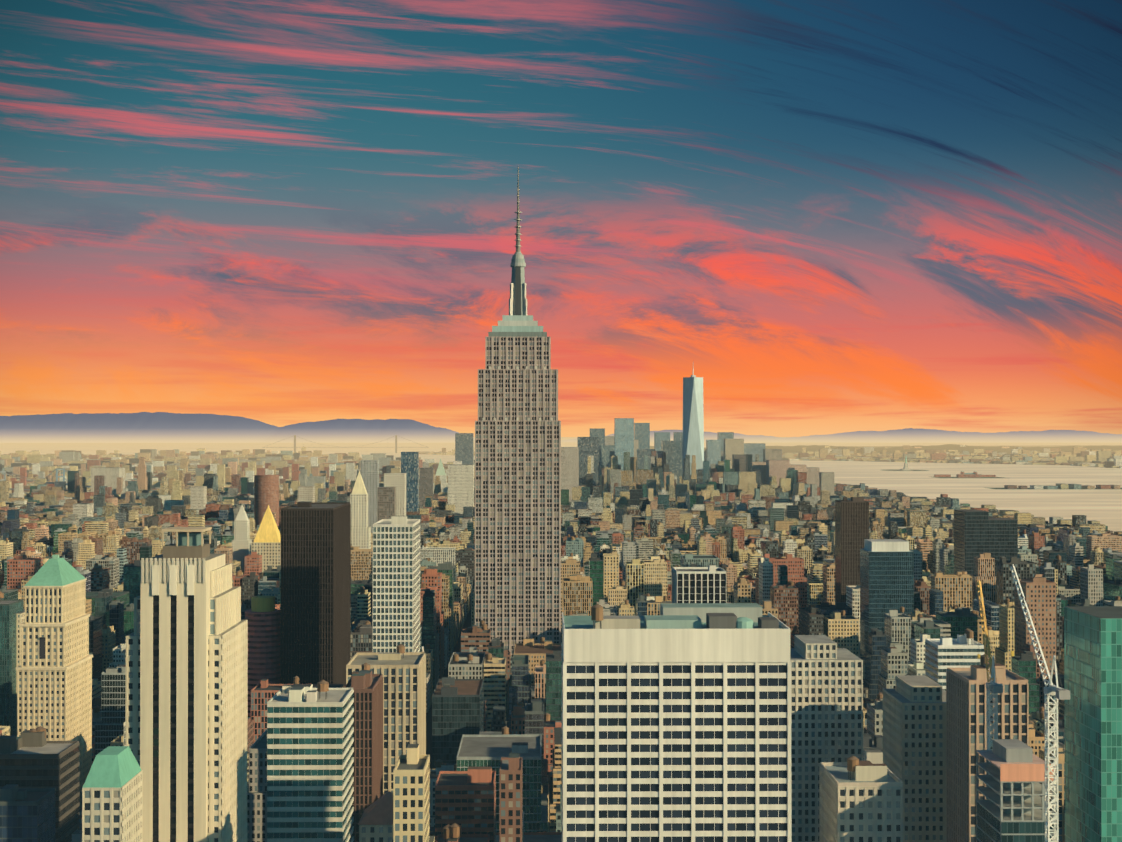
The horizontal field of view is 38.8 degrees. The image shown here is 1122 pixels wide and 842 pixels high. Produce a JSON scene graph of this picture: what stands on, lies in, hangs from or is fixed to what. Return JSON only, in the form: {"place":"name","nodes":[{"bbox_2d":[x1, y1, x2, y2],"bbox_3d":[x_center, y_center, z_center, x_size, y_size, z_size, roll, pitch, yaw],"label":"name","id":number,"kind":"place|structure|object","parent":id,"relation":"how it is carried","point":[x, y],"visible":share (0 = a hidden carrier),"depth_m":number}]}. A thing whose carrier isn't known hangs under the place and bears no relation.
{"place":"outdoors","nodes":[
{"label":"outdoors","id":0,"kind":"place"},
{"bbox_2d":[0,437,1121,532],"bbox_3d":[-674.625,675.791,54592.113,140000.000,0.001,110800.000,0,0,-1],"label":"bay water","id":1,"kind":"structure","parent":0,"point":[1103,506],"depth_m":9155.13},
{"bbox_2d":[0,412,1121,442],"bbox_3d":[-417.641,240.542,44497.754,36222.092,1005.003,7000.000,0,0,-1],"label":"mountains","id":2,"kind":"structure","parent":0,"point":[155,427],"depth_m":43552.34},
{"bbox_2d":[0,445,1121,492],"bbox_3d":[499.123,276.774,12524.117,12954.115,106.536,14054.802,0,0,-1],"label":"distant city buildings","id":3,"kind":"structure","parent":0,"point":[195,466],"depth_m":11594.89},
{"bbox_2d":[0,0,1121,436],"label":"sky","id":4,"kind":"structure","parent":0,"point":[841,216]},
{"bbox_2d":[426,445,1121,768],"bbox_3d":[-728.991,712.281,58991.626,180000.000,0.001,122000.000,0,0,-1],"label":"ground","id":5,"kind":"structure","parent":0,"point":[466,625],"depth_m":1717.01},
{"bbox_2d":[0,471,47,489],"bbox_3d":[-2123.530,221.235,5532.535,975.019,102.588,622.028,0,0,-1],"label":"bridge","id":6,"kind":"structure","parent":5,"relation":"on","point":[4,477],"depth_m":5366.40},
{"bbox_2d":[45,469,90,487],"bbox_3d":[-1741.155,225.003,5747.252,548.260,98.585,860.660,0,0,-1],"label":"bridge","id":7,"kind":"structure","parent":5,"relation":"on","point":[57,476],"depth_m":5951.74},
{"bbox_2d":[262,435,423,452],"bbox_3d":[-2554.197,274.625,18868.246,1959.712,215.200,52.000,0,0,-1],"label":"suspension bridge","id":8,"kind":"structure","parent":5,"relation":"on","point":[294,447],"depth_m":18848.67},
{"bbox_2d":[0,166,1121,841],"bbox_3d":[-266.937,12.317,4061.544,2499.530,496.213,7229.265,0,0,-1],"label":"buildings","id":9,"kind":"structure","parent":5,"relation":"on","point":[698,708],"depth_m":597.81},
{"bbox_2d":[0,449,1121,841],"bbox_3d":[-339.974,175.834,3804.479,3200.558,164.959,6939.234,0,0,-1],"label":"city buildings","id":10,"kind":"structure","parent":5,"relation":"on","point":[492,773],"depth_m":1578.11},
{"bbox_2d":[977,580,1002,774],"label":"tower crane","id":11,"kind":"object","parent":5,"relation":"on","point":[994,687],"depth_m":522.00},
{"bbox_2d":[1010,564,1069,841],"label":"tower crane","id":12,"kind":"object","parent":5,"relation":"on","point":[1060,693],"depth_m":437.85},
{"bbox_2d":[650,444,1121,453],"bbox_3d":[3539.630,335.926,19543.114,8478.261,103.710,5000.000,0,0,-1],"label":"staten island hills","id":13,"kind":"structure","parent":0,"point":[813,448],"depth_m":18942.67},
{"bbox_2d":[885,470,928,470],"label":"island","id":14,"kind":"structure","parent":0,"point":[906,470],"depth_m":9896.36},
{"bbox_2d":[900,457,911,469],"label":"statue of liberty","id":15,"kind":"object","parent":14,"relation":"on","point":[905,467],"depth_m":9921.94},
{"bbox_2d":[935,477,1003,477],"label":"ellis island","id":16,"kind":"structure","parent":0,"point":[957,477],"depth_m":8300.52},
{"label":"jersey pier","id":17,"kind":"structure","parent":0,"visible":0},
{"bbox_2d":[934,471,1119,488],"bbox_3d":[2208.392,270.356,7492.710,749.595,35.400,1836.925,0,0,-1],"label":"islands","id":18,"kind":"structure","parent":17,"relation":"on","point":[974,474],"depth_m":6592.62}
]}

